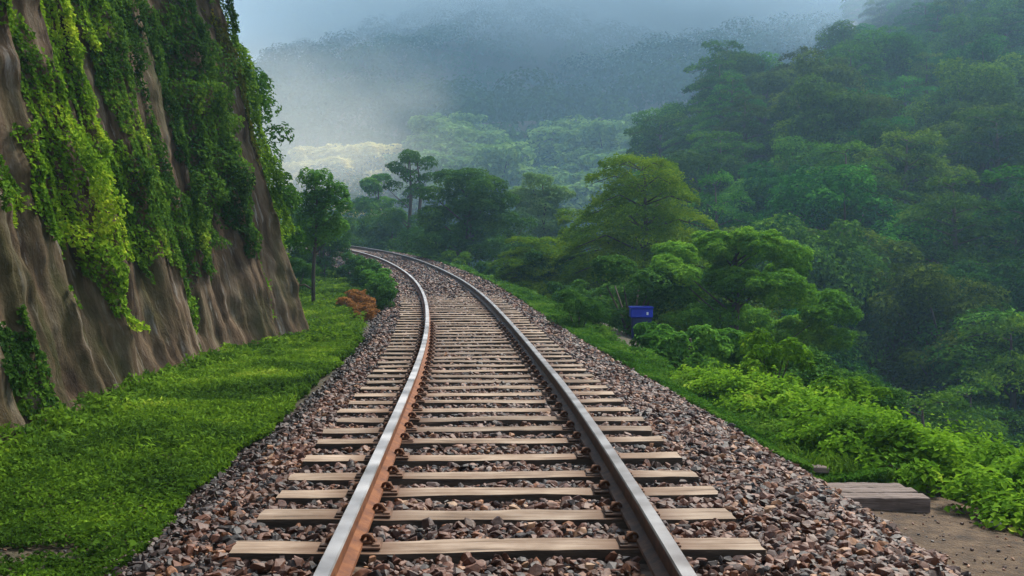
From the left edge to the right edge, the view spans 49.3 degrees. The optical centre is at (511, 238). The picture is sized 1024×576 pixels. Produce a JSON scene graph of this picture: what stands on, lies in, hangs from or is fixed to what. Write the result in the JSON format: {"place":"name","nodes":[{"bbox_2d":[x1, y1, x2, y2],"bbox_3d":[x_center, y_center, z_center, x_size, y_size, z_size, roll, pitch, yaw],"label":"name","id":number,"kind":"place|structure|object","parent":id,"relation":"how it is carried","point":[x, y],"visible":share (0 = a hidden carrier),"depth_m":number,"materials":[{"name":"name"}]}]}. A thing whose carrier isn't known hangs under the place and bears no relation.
{"place":"outdoors","nodes":[
{"label":"outdoors","id":0,"kind":"place"},
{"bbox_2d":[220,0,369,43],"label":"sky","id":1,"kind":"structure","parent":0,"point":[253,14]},
{"bbox_2d":[0,0,1014,575],"bbox_3d":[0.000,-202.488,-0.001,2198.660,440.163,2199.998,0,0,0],"label":"ground","id":2,"kind":"structure","parent":0,"point":[538,46],"depth_m":439.08,"materials":[{"name":"soil"}]},
{"bbox_2d":[0,0,308,445],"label":"rock wall","id":3,"kind":"structure","parent":2,"relation":"on","point":[94,345],"depth_m":15.08,"materials":[{"name":"brown stone"}]},
{"bbox_2d":[0,304,65,424],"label":"climbing vine","id":4,"kind":"object","parent":3,"relation":"attached to","point":[46,393],"visible":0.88,"depth_m":11.23,"materials":[{"name":"green plant"}]},
{"bbox_2d":[0,0,169,332],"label":"climbing vine","id":5,"kind":"object","parent":3,"relation":"attached to","point":[90,159],"visible":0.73,"depth_m":13.76,"materials":[{"name":"green plant"}]},
{"bbox_2d":[88,0,205,309],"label":"climbing vine","id":6,"kind":"object","parent":3,"relation":"attached to","point":[161,207],"visible":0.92,"depth_m":16.66,"materials":[{"name":"green plant"}]},
{"bbox_2d":[140,0,257,281],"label":"climbing vine","id":7,"kind":"object","parent":3,"relation":"attached to","point":[212,71],"visible":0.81,"depth_m":19.21,"materials":[{"name":"green plant"}]},
{"bbox_2d":[200,7,260,165],"bbox_3d":[-5.323,-3.032,21.157,1.116,3.340,0.775,0,0,-14],"label":"climbing vine","id":8,"kind":"object","parent":3,"relation":"attached to","point":[231,49],"visible":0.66,"depth_m":21.02,"materials":[{"name":"green plant"}]},
{"bbox_2d":[219,0,299,256],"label":"climbing vine","id":9,"kind":"object","parent":3,"relation":"attached to","point":[229,7],"visible":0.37,"depth_m":21.08,"materials":[{"name":"green plant"}]},
{"bbox_2d":[0,266,369,575],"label":"ground cover","id":10,"kind":"object","parent":2,"relation":"on","point":[208,403],"visible":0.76,"depth_m":10.22,"materials":[{"name":"green plant"}]},
{"bbox_2d":[230,37,294,184],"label":"corner tree","id":11,"kind":"object","parent":2,"relation":"on","point":[262,83],"visible":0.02,"depth_m":23.05,"materials":[{"name":"green plant"}]},
{"bbox_2d":[263,170,304,249],"bbox_3d":[-5.123,0.037,22.825,1.710,2.951,1.704,0,0,37],"label":"corner bush","id":12,"kind":"object","parent":2,"relation":"on","point":[291,193],"visible":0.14,"depth_m":22.64,"materials":[{"name":"green plant"}]},
{"bbox_2d":[291,166,352,301],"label":"slender tree","id":13,"kind":"object","parent":2,"relation":"on","point":[319,198],"visible":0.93,"depth_m":30.86,"materials":[{"name":"green plant"}]},
{"bbox_2d":[292,216,351,275],"bbox_3d":[-8.127,0.611,47.477,2.414,3.207,2.667,0,0,-34],"label":"bush","id":14,"kind":"object","parent":2,"relation":"on","point":[342,243],"visible":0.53,"depth_m":47.12,"materials":[{"name":"green plant"}]},
{"bbox_2d":[352,173,396,241],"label":"hazy tree","id":15,"kind":"object","parent":2,"relation":"on","point":[375,188],"visible":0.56,"depth_m":83.69,"materials":[{"name":"green plant"}]},
{"bbox_2d":[349,142,403,191],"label":"yellow tree","id":16,"kind":"object","parent":2,"relation":"on","point":[374,149],"visible":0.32,"depth_m":236.49,"materials":[{"name":"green plant"}]},
{"bbox_2d":[354,207,415,251],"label":"tree","id":17,"kind":"object","parent":2,"relation":"on","point":[383,234],"visible":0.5,"depth_m":75.14,"materials":[{"name":"green plant"}]},
{"bbox_2d":[383,149,438,248],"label":"pine tree","id":18,"kind":"object","parent":2,"relation":"on","point":[406,172],"visible":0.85,"depth_m":69.99,"materials":[{"name":"green plant"}]},
{"bbox_2d":[388,223,461,258],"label":"bank tree","id":19,"kind":"object","parent":2,"relation":"on","point":[415,244],"visible":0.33,"depth_m":58.86,"materials":[{"name":"green plant"}]},
{"bbox_2d":[384,112,488,173],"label":"pale tree","id":20,"kind":"object","parent":2,"relation":"on","point":[429,125],"visible":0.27,"depth_m":230.80,"materials":[{"name":"green plant"}]},
{"bbox_2d":[392,136,504,218],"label":"pale tree","id":21,"kind":"object","parent":2,"relation":"on","point":[434,151],"visible":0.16,"depth_m":216.61,"materials":[{"name":"green plant"}]},
{"bbox_2d":[415,167,522,265],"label":"round tree","id":22,"kind":"object","parent":2,"relation":"on","point":[472,223],"visible":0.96,"depth_m":53.63,"materials":[{"name":"green plant"}]},
{"bbox_2d":[413,136,558,218],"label":"pale tree","id":23,"kind":"object","parent":2,"relation":"on","point":[501,155],"visible":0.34,"depth_m":204.66,"materials":[{"name":"green plant"}]},
{"bbox_2d":[457,217,553,271],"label":"bank tree","id":24,"kind":"object","parent":2,"relation":"on","point":[487,248],"visible":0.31,"depth_m":52.68,"materials":[{"name":"green plant"}]},
{"bbox_2d":[488,236,568,293],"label":"cedar","id":25,"kind":"object","parent":2,"relation":"on","point":[547,249],"visible":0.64,"depth_m":39.39,"materials":[{"name":"plant"}]},
{"bbox_2d":[238,0,843,266],"bbox_3d":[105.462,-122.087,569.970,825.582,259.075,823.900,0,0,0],"label":"wood","id":26,"kind":"object","parent":2,"relation":"on","point":[551,97],"visible":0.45,"depth_m":399.70,"materials":[{"name":"green plant"}]},
{"bbox_2d":[503,172,578,256],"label":"feathery tree","id":27,"kind":"object","parent":2,"relation":"on","point":[544,197],"visible":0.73,"depth_m":69.33,"materials":[{"name":"green plant"}]},
{"bbox_2d":[499,247,590,295],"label":"bank tree","id":28,"kind":"object","parent":2,"relation":"on","point":[532,252],"visible":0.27,"depth_m":39.02,"materials":[{"name":"green plant"}]},
{"bbox_2d":[521,114,612,172],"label":"pale tree","id":29,"kind":"object","parent":2,"relation":"on","point":[561,128],"visible":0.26,"depth_m":234.60,"materials":[{"name":"green plant"}]},
{"bbox_2d":[545,288,610,327],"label":"bush","id":30,"kind":"object","parent":2,"relation":"on","point":[594,312],"visible":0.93,"depth_m":22.30,"materials":[{"name":"green plant"}]},
{"bbox_2d":[551,166,632,234],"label":"pale tree","id":31,"kind":"object","parent":2,"relation":"on","point":[580,186],"visible":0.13,"depth_m":190.08,"materials":[{"name":"green plant"}]},
{"bbox_2d":[550,117,637,174],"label":"pale tree","id":32,"kind":"object","parent":2,"relation":"on","point":[609,130],"visible":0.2,"depth_m":226.13,"materials":[{"name":"green plant"}]},
{"bbox_2d":[547,281,653,328],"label":"bank tree","id":33,"kind":"object","parent":2,"relation":"on","point":[597,291],"visible":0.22,"depth_m":32.13,"materials":[{"name":"green plant"}]},
{"bbox_2d":[570,253,693,337],"bbox_3d":[2.861,1.520,26.985,2.852,2.309,3.152,0,0,-14],"label":"bush","id":34,"kind":"object","parent":2,"relation":"on","point":[654,287],"visible":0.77,"depth_m":26.48,"materials":[{"name":"green plant"}]},
{"bbox_2d":[389,249,896,482],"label":"verge grass","id":35,"kind":"structure","parent":2,"relation":"on","point":[657,369],"depth_m":14.18,"materials":[{"name":"green plant"}]},
{"bbox_2d":[610,112,695,190],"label":"layered tree","id":36,"kind":"object","parent":2,"relation":"on","point":[653,144],"visible":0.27,"depth_m":102.85,"materials":[{"name":"green plant"}]},
{"bbox_2d":[544,152,762,330],"bbox_3d":[4.606,1.232,37.951,7.623,8.422,7.647,0,0,0],"label":"cedar tree","id":37,"kind":"object","parent":2,"relation":"on","point":[615,211],"visible":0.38,"depth_m":37.12,"materials":[{"name":"green plant"}]},
{"bbox_2d":[627,101,694,164],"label":"forest tree","id":38,"kind":"object","parent":2,"relation":"on","point":[673,107],"visible":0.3,"depth_m":107.35,"materials":[{"name":"green plant"}]},
{"bbox_2d":[629,321,749,370],"bbox_3d":[3.149,2.424,19.581,2.261,1.942,2.416,0,0,0],"label":"bush","id":39,"kind":"object","parent":2,"relation":"on","point":[692,347],"visible":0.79,"depth_m":18.95,"materials":[{"name":"green plant"}]},
{"bbox_2d":[661,106,726,165],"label":"layered tree","id":40,"kind":"object","parent":2,"relation":"on","point":[681,139],"visible":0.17,"depth_m":97.52,"materials":[{"name":"green plant"}]},
{"bbox_2d":[640,148,765,229],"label":"forest tree","id":41,"kind":"object","parent":2,"relation":"on","point":[691,166],"visible":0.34,"depth_m":75.54,"materials":[{"name":"green plant"}]},
{"bbox_2d":[650,169,766,256],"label":"layered tree","id":42,"kind":"object","parent":2,"relation":"on","point":[726,210],"visible":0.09,"depth_m":62.00,"materials":[{"name":"green plant"}]},
{"bbox_2d":[680,59,760,132],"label":"layered tree","id":43,"kind":"object","parent":2,"relation":"on","point":[709,84],"visible":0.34,"depth_m":104.33,"materials":[{"name":"green plant"}]},
{"bbox_2d":[681,39,759,117],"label":"layered tree","id":44,"kind":"object","parent":2,"relation":"on","point":[734,43],"visible":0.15,"depth_m":113.78,"materials":[{"name":"green plant"}]},
{"bbox_2d":[679,130,769,209],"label":"layered tree","id":45,"kind":"object","parent":2,"relation":"on","point":[719,141],"visible":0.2,"depth_m":80.22,"materials":[{"name":"green plant"}]},
{"bbox_2d":[688,72,770,151],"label":"layered tree","id":46,"kind":"object","parent":2,"relation":"on","point":[729,97],"visible":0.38,"depth_m":92.93,"materials":[{"name":"green plant"}]},
{"bbox_2d":[694,50,764,104],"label":"forest tree","id":47,"kind":"object","parent":2,"relation":"on","point":[747,67],"visible":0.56,"depth_m":109.32,"materials":[{"name":"green plant"}]},
{"bbox_2d":[694,92,783,170],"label":"layered tree","id":48,"kind":"object","parent":2,"relation":"on","point":[736,122],"visible":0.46,"depth_m":87.00,"materials":[{"name":"green plant"}]},
{"bbox_2d":[647,225,863,379],"bbox_3d":[5.777,2.381,26.913,5.190,5.366,4.823,0,0,0],"label":"leafy tree","id":49,"kind":"object","parent":2,"relation":"on","point":[734,278],"visible":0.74,"depth_m":26.43,"materials":[{"name":"green plant"}]},
{"bbox_2d":[709,160,824,232],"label":"forest tree","id":50,"kind":"object","parent":2,"relation":"on","point":[772,178],"visible":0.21,"depth_m":66.95,"materials":[{"name":"green plant"}]},
{"bbox_2d":[733,327,817,387],"bbox_3d":[3.565,1.879,15.352,1.168,1.268,1.097,0,0,5],"label":"bush","id":51,"kind":"object","parent":2,"relation":"on","point":[770,353],"visible":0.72,"depth_m":15.13,"materials":[{"name":"green plant"}]},
{"bbox_2d":[747,135,850,191],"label":"forest tree","id":52,"kind":"object","parent":2,"relation":"on","point":[812,155],"visible":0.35,"depth_m":72.21,"materials":[{"name":"green plant"}]},
{"bbox_2d":[734,213,894,372],"bbox_3d":[12.869,3.815,50.664,8.718,10.032,9.529,0,0,20],"label":"forest tree","id":53,"kind":"object","parent":2,"relation":"on","point":[832,269],"visible":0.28,"depth_m":48.88,"materials":[{"name":"green plant"}]},
{"bbox_2d":[760,73,878,169],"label":"forest tree","id":54,"kind":"object","parent":2,"relation":"on","point":[828,114],"visible":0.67,"depth_m":80.19,"materials":[{"name":"green plant"}]},
{"bbox_2d":[766,50,877,127],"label":"forest tree","id":55,"kind":"object","parent":2,"relation":"on","point":[843,75],"visible":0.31,"depth_m":90.86,"materials":[{"name":"green plant"}]},
{"bbox_2d":[790,450,858,476],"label":"weed clump","id":56,"kind":"object","parent":2,"relation":"on","point":[845,464],"visible":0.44,"depth_m":9.25,"materials":[{"name":"green plant"}]},
{"bbox_2d":[753,226,931,332],"bbox_3d":[15.535,3.354,54.948,9.576,8.102,9.984,0,0,-34],"label":"forest tree","id":57,"kind":"object","parent":2,"relation":"on","point":[910,256],"visible":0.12,"depth_m":52.45,"materials":[{"name":"green plant"}]},
{"bbox_2d":[776,344,909,418],"bbox_3d":[4.876,2.593,17.522,2.425,1.796,2.194,0,0,-41],"label":"bush","id":58,"kind":"object","parent":2,"relation":"on","point":[824,368],"visible":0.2,"depth_m":17.18,"materials":[{"name":"green plant"}]},
{"bbox_2d":[811,19,876,57],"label":"forest tree","id":59,"kind":"object","parent":2,"relation":"on","point":[843,32],"visible":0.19,"depth_m":135.29,"materials":[{"name":"green plant"}]},
{"bbox_2d":[669,357,1023,535],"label":"leafy undergrowth","id":60,"kind":"object","parent":2,"relation":"on","point":[986,476],"visible":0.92,"depth_m":9.77,"materials":[{"name":"green plant"}]},
{"bbox_2d":[754,164,945,270],"bbox_3d":[17.804,1.026,59.249,9.708,9.799,8.796,0,0,20],"label":"forest tree","id":61,"kind":"object","parent":2,"relation":"on","point":[829,189],"visible":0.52,"depth_m":58.27,"materials":[{"name":"green plant"}]},
{"bbox_2d":[809,374,892,412],"bbox_3d":[4.243,2.279,14.416,1.206,1.078,1.285,0,0,4],"label":"bush","id":62,"kind":"object","parent":2,"relation":"on","point":[855,386],"visible":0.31,"depth_m":14.28,"materials":[{"name":"green plant"}]},
{"bbox_2d":[764,139,944,257],"bbox_3d":[19.107,-0.546,63.905,11.446,10.272,11.607,0,0,-39],"label":"layered tree","id":63,"kind":"object","parent":2,"relation":"on","point":[894,185],"visible":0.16,"depth_m":62.70,"materials":[{"name":"green plant"}]},
{"bbox_2d":[801,89,907,147],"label":"forest tree","id":64,"kind":"object","parent":2,"relation":"on","point":[887,102],"visible":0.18,"depth_m":80.47,"materials":[{"name":"green plant"}]},
{"bbox_2d":[805,250,903,364],"bbox_3d":[14.976,4.283,52.062,6.686,7.719,7.767,0,0,39],"label":"forest tree","id":65,"kind":"object","parent":2,"relation":"on","point":[864,322],"visible":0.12,"depth_m":49.96,"materials":[{"name":"green plant"}]},
{"bbox_2d":[820,42,899,123],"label":"layered tree","id":66,"kind":"object","parent":2,"relation":"on","point":[878,74],"visible":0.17,"depth_m":97.97,"materials":[{"name":"green plant"}]},
{"bbox_2d":[818,341,909,418],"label":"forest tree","id":67,"kind":"object","parent":2,"relation":"on","point":[844,358],"visible":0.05,"depth_m":40.05,"materials":[{"name":"green plant"}]},
{"bbox_2d":[816,38,913,89],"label":"forest tree","id":68,"kind":"object","parent":2,"relation":"on","point":[892,55],"visible":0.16,"depth_m":106.75,"materials":[{"name":"green plant"}]},
{"bbox_2d":[827,482,929,512],"bbox_3d":[2.765,2.019,8.570,0.710,0.185,0.526,0,0,1],"label":"timber step","id":69,"kind":"object","parent":2,"relation":"on","point":[889,496],"visible":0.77,"depth_m":8.35,"materials":[{"name":"grey wood"}]},
{"bbox_2d":[831,27,935,102],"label":"forest tree","id":70,"kind":"object","parent":2,"relation":"on","point":[901,42],"visible":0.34,"depth_m":107.72,"materials":[{"name":"green plant"}]},
{"bbox_2d":[847,116,953,221],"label":"forest tree","id":71,"kind":"object","parent":2,"relation":"on","point":[873,134],"visible":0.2,"depth_m":72.07,"materials":[{"name":"green plant"}]},
{"bbox_2d":[880,75,947,131],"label":"layered tree","id":72,"kind":"object","parent":2,"relation":"on","point":[904,92],"visible":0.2,"depth_m":97.21,"materials":[{"name":"green plant"}]},
{"bbox_2d":[849,127,986,250],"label":"layered tree","id":73,"kind":"object","parent":2,"relation":"on","point":[939,167],"visible":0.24,"depth_m":65.93,"materials":[{"name":"green plant"}]},
{"bbox_2d":[899,51,954,114],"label":"layered tree","id":74,"kind":"object","parent":2,"relation":"on","point":[928,80],"visible":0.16,"depth_m":102.55,"materials":[{"name":"green plant"}]},
{"bbox_2d":[860,261,1017,414],"bbox_3d":[18.028,5.493,46.158,6.895,9.059,7.343,0,0,-12],"label":"forest tree","id":75,"kind":"object","parent":2,"relation":"on","point":[922,297],"visible":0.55,"depth_m":46.13,"materials":[{"name":"green plant"}]},
{"bbox_2d":[860,170,1023,335],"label":"layered tree","id":76,"kind":"object","parent":2,"relation":"on","point":[942,250],"visible":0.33,"depth_m":54.90,"materials":[{"name":"green plant"}]},
{"bbox_2d":[872,386,1012,458],"bbox_3d":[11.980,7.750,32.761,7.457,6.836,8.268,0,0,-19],"label":"bush","id":77,"kind":"object","parent":2,"relation":"on","point":[954,403],"visible":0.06,"depth_m":32.18,"materials":[{"name":"green plant"}]},
{"bbox_2d":[891,256,1023,364],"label":"forest tree","id":78,"kind":"object","parent":2,"relation":"on","point":[996,277],"visible":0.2,"depth_m":50.05,"materials":[{"name":"green plant"}]},
{"bbox_2d":[901,56,1020,147],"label":"forest tree","id":79,"kind":"object","parent":2,"relation":"on","point":[963,73],"visible":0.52,"depth_m":85.83,"materials":[{"name":"green plant"}]},
{"bbox_2d":[901,305,1023,443],"bbox_3d":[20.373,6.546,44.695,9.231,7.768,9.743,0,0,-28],"label":"forest tree","id":80,"kind":"object","parent":2,"relation":"on","point":[964,362],"visible":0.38,"depth_m":43.44,"materials":[{"name":"green plant"}]},
{"bbox_2d":[920,13,1009,63],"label":"forest tree","id":81,"kind":"object","parent":2,"relation":"on","point":[976,25],"visible":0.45,"depth_m":116.20,"materials":[{"name":"green plant"}]},
{"bbox_2d":[915,102,1023,224],"bbox_3d":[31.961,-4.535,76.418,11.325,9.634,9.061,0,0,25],"label":"forest tree","id":82,"kind":"object","parent":2,"relation":"on","point":[943,127],"visible":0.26,"depth_m":74.81,"materials":[{"name":"green plant"}]},
{"bbox_2d":[919,379,1023,444],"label":"layered tree","id":83,"kind":"object","parent":2,"relation":"on","point":[989,412],"visible":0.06,"depth_m":38.60,"materials":[{"name":"green plant"}]},
{"bbox_2d":[928,83,1023,167],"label":"forest tree","id":84,"kind":"object","parent":2,"relation":"on","point":[997,97],"visible":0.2,"depth_m":81.39,"materials":[{"name":"green plant"}]},
{"bbox_2d":[931,33,1023,101],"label":"forest tree","id":85,"kind":"object","parent":2,"relation":"on","point":[977,49],"visible":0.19,"depth_m":99.63,"materials":[{"name":"green plant"}]},
{"bbox_2d":[950,162,1023,311],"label":"layered tree","id":86,"kind":"object","parent":2,"relation":"on","point":[1017,225],"visible":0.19,"depth_m":55.62,"materials":[{"name":"green plant"}]},
{"bbox_2d":[958,6,1023,59],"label":"layered tree","id":87,"kind":"object","parent":2,"relation":"on","point":[1015,38],"visible":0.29,"depth_m":115.86,"materials":[{"name":"green plant"}]},
{"bbox_2d":[96,246,970,575],"bbox_3d":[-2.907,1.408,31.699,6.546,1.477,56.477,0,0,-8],"label":"ballast gravel","id":88,"kind":"structure","parent":0,"point":[694,437],"depth_m":7.11,"materials":[{"name":"gravel"}]},
{"bbox_2d":[313,248,430,575],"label":"rail","id":89,"kind":"object","parent":88,"relation":"on","point":[341,555],"visible":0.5,"depth_m":6.63,"materials":[{"name":"metal"}]},
{"bbox_2d":[373,365,585,374],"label":"sleeper","id":90,"kind":"object","parent":88,"relation":"on","point":[531,369],"visible":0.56,"depth_m":13.93,"materials":[{"name":"wood"}]},
{"bbox_2d":[367,370,593,380],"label":"sleeper","id":91,"kind":"object","parent":88,"relation":"on","point":[534,374],"visible":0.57,"depth_m":13.32,"materials":[{"name":"wood"}]},
{"bbox_2d":[378,360,582,369],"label":"sleeper","id":92,"kind":"object","parent":88,"relation":"on","point":[528,364],"visible":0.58,"depth_m":14.53,"materials":[{"name":"brown wood"}]},
{"bbox_2d":[337,402,630,417],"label":"sleeper","id":93,"kind":"object","parent":88,"relation":"on","point":[417,410],"visible":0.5,"depth_m":10.34,"materials":[{"name":"wood"}]},
{"bbox_2d":[360,381,607,392],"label":"sleeper","id":94,"kind":"object","parent":88,"relation":"on","point":[541,386],"visible":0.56,"depth_m":12.14,"materials":[{"name":"brown wood"}]},
{"bbox_2d":[367,375,600,386],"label":"sleeper","id":95,"kind":"object","parent":88,"relation":"on","point":[539,380],"visible":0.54,"depth_m":12.72,"materials":[{"name":"brown wood"}]},
{"bbox_2d":[354,387,614,400],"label":"sleeper","id":96,"kind":"object","parent":88,"relation":"on","point":[422,393],"visible":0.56,"depth_m":11.54,"materials":[{"name":"brown wood"}]},
{"bbox_2d":[349,394,622,407],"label":"sleeper","id":97,"kind":"object","parent":88,"relation":"on","point":[550,400],"visible":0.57,"depth_m":10.94,"materials":[{"name":"brown wood"}]},
{"bbox_2d":[322,421,651,438],"bbox_3d":[-0.194,1.619,9.242,2.721,0.212,0.252,0,0,-2],"label":"sleeper","id":98,"kind":"object","parent":88,"relation":"on","point":[518,431],"visible":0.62,"depth_m":9.17,"materials":[{"name":"wood"}]},
{"bbox_2d":[316,431,662,452],"bbox_3d":[-0.161,1.613,8.687,2.690,0.212,0.235,0,0,-2],"label":"sleeper","id":99,"kind":"object","parent":88,"relation":"on","point":[412,442],"visible":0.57,"depth_m":8.62,"materials":[{"name":"brown wood"}]},
{"bbox_2d":[337,411,644,427],"bbox_3d":[-0.180,1.627,9.817,2.695,0.212,0.257,0,0,-3],"label":"sleeper","id":100,"kind":"object","parent":88,"relation":"on","point":[556,419],"visible":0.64,"depth_m":9.74,"materials":[{"name":"wood"}]},
{"bbox_2d":[303,447,681,468],"bbox_3d":[-0.136,1.607,8.015,2.696,0.212,0.226,0,0,-2],"label":"sleeper","id":101,"kind":"object","parent":88,"relation":"on","point":[582,457],"visible":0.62,"depth_m":7.94,"materials":[{"name":"brown wood"}]},
{"bbox_2d":[288,465,698,486],"bbox_3d":[-0.119,1.601,7.369,2.685,0.212,0.229,0,0,-1],"label":"sleeper","id":102,"kind":"object","parent":88,"relation":"on","point":[397,476],"visible":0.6,"depth_m":7.30,"materials":[{"name":"wood"}]},
{"bbox_2d":[257,501,735,531],"bbox_3d":[-0.085,1.596,6.311,2.664,0.212,0.269,0,0,-1],"label":"sleeper","id":103,"kind":"object","parent":88,"relation":"on","point":[608,516],"visible":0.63,"depth_m":6.24,"materials":[{"name":"wood"}]},
{"bbox_2d":[276,480,717,507],"bbox_3d":[-0.082,1.598,6.883,2.691,0.212,0.243,0,0,-2],"label":"sleeper","id":104,"kind":"object","parent":88,"relation":"on","point":[391,492],"visible":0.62,"depth_m":6.81,"materials":[{"name":"wood"}]},
{"bbox_2d":[229,531,765,565],"bbox_3d":[-0.068,1.594,5.659,2.674,0.212,0.253,0,0,-2],"label":"sleeper","id":105,"kind":"object","parent":88,"relation":"on","point":[542,550],"visible":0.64,"depth_m":5.59,"materials":[{"name":"brown wood"}]},
{"bbox_2d":[338,246,696,575],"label":"rail","id":106,"kind":"object","parent":88,"relation":"on","point":[661,552],"visible":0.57,"depth_m":6.97,"materials":[{"name":"metal"}]},
{"bbox_2d":[871,497,1023,575],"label":"path","id":107,"kind":"structure","parent":0,"point":[967,535],"depth_m":7.55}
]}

